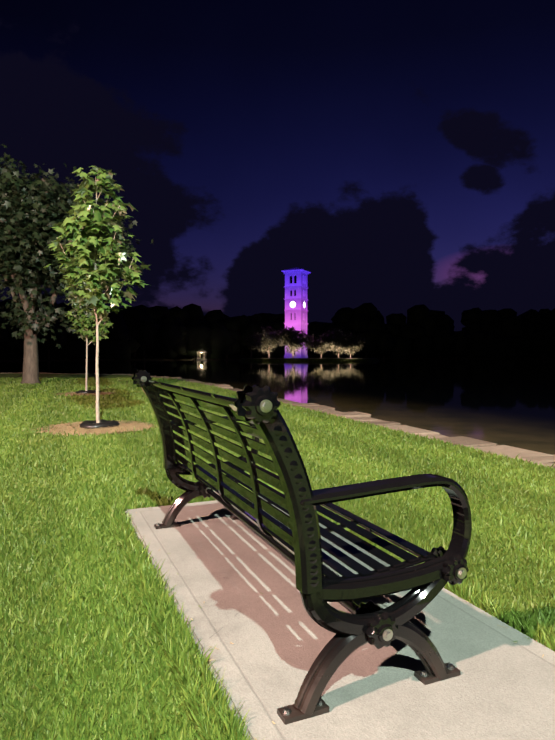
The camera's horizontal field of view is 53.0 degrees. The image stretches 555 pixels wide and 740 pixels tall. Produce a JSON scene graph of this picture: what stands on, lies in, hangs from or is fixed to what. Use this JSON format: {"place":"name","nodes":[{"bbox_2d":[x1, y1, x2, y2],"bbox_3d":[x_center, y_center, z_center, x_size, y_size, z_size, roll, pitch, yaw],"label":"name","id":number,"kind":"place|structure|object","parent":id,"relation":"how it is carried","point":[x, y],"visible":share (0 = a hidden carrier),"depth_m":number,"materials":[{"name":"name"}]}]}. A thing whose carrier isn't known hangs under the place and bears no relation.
{"place":"outdoors","nodes":[
{"label":"outdoors","id":0,"kind":"place"},
{"bbox_2d":[0,359,554,454],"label":"lake","id":1,"kind":"structure","parent":0,"point":[509,402],"depth_m":25.96,"materials":[{"name":"liquid"}]},
{"bbox_2d":[239,358,379,360],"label":"shoreline","id":2,"kind":"structure","parent":1,"relation":"in","point":[309,359],"depth_m":158.31,"materials":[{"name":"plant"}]},
{"bbox_2d":[245,325,280,357],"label":"island tree","id":3,"kind":"object","parent":2,"relation":"on","point":[267,341],"visible":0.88,"depth_m":160.67,"materials":[{"name":"green plant"}]},
{"bbox_2d":[275,326,309,357],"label":"island tree","id":4,"kind":"object","parent":2,"relation":"on","point":[291,338],"visible":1,"depth_m":155.84,"materials":[{"name":"green plant"}]},
{"bbox_2d":[282,267,310,357],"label":"bell tower","id":5,"kind":"structure","parent":2,"relation":"on","point":[296,288],"depth_m":162.38,"materials":[{"name":"stone"}]},
{"bbox_2d":[304,332,335,357],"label":"island tree","id":6,"kind":"object","parent":2,"relation":"on","point":[325,343],"visible":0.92,"depth_m":158.33,"materials":[{"name":"green plant"}]},
{"bbox_2d":[325,327,349,357],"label":"island tree","id":7,"kind":"object","parent":2,"relation":"on","point":[337,337],"visible":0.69,"depth_m":158.71,"materials":[{"name":"green plant"}]},
{"bbox_2d":[336,331,365,357],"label":"island tree","id":8,"kind":"object","parent":2,"relation":"on","point":[354,344],"visible":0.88,"depth_m":156.47,"materials":[{"name":"green plant"}]},
{"bbox_2d":[0,358,554,739],"bbox_3d":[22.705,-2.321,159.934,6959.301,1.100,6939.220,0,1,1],"label":"ground","id":9,"kind":"structure","parent":0,"point":[15,375],"depth_m":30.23,"materials":[{"name":"green plant"}]},
{"bbox_2d":[0,144,153,383],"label":"tree","id":10,"kind":"object","parent":9,"relation":"on","point":[32,213],"visible":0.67,"depth_m":19.42,"materials":[{"name":"green plant"}]},
{"bbox_2d":[56,390,113,395],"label":"mulch","id":11,"kind":"object","parent":9,"relation":"on","point":[84,392],"visible":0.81,"depth_m":14.97,"materials":[{"name":"brown wood"}]},
{"bbox_2d":[62,257,113,390],"bbox_3d":[-5.145,-1.526,15.151,1.299,4.426,1.362,1,2,39],"label":"sapling","id":12,"kind":"object","parent":9,"relation":"on","point":[85,330],"visible":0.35,"depth_m":15.04,"materials":[{"name":"green plant"}]},
{"bbox_2d":[27,419,156,436],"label":"mulch","id":13,"kind":"object","parent":9,"relation":"on","point":[93,427],"visible":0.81,"depth_m":7.76,"materials":[{"name":"brown soil"}]},
{"bbox_2d":[43,165,149,422],"bbox_3d":[-2.572,-1.006,7.911,1.368,3.740,1.335,-1,2,-32],"label":"sapling","id":14,"kind":"object","parent":9,"relation":"on","point":[88,242],"visible":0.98,"depth_m":7.76,"materials":[{"name":"green plant"}]},
{"bbox_2d":[196,349,206,359],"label":"pavilion","id":15,"kind":"structure","parent":9,"relation":"on","point":[201,350],"depth_m":208.34,"materials":[{"name":"beige paint"}]},
{"bbox_2d":[0,294,554,359],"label":"tree line","id":16,"kind":"object","parent":9,"relation":"on","point":[191,330],"visible":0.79,"depth_m":267.97,"materials":[{"name":"grey plant"}]},
{"bbox_2d":[7,372,554,467],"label":"shore stones","id":17,"kind":"object","parent":9,"relation":"on","point":[511,452],"visible":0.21,"depth_m":7.51,"materials":[{"name":"beige stone"}]},
{"bbox_2d":[125,496,554,739],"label":"concrete pad","id":18,"kind":"object","parent":9,"relation":"on","point":[227,568],"visible":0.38,"depth_m":1.84,"materials":[{"name":"beige concrete"}]},
{"bbox_2d":[131,370,471,724],"bbox_3d":[-0.111,0.473,2.446,0.756,0.913,1.984,-1,2,-23],"label":"park bench","id":19,"kind":"object","parent":18,"relation":"on","point":[300,502],"visible":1,"depth_m":1.69,"materials":[{"name":"paint"}]},
{"bbox_2d":[136,501,543,739],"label":"pad clippings","id":20,"kind":"object","parent":18,"relation":"on","point":[262,593],"visible":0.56,"depth_m":1.94,"materials":[{"name":"green plant"}]},
{"bbox_2d":[0,321,554,359],"bbox_3d":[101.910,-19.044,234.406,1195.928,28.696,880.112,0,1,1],"label":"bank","id":21,"kind":"structure","parent":0,"point":[42,353],"depth_m":227.89,"materials":[{"name":"grey"}]},
{"bbox_2d":[0,0,554,330],"label":"sky","id":22,"kind":"structure","parent":0,"point":[399,155],"materials":[{"name":"blue"}]}
]}

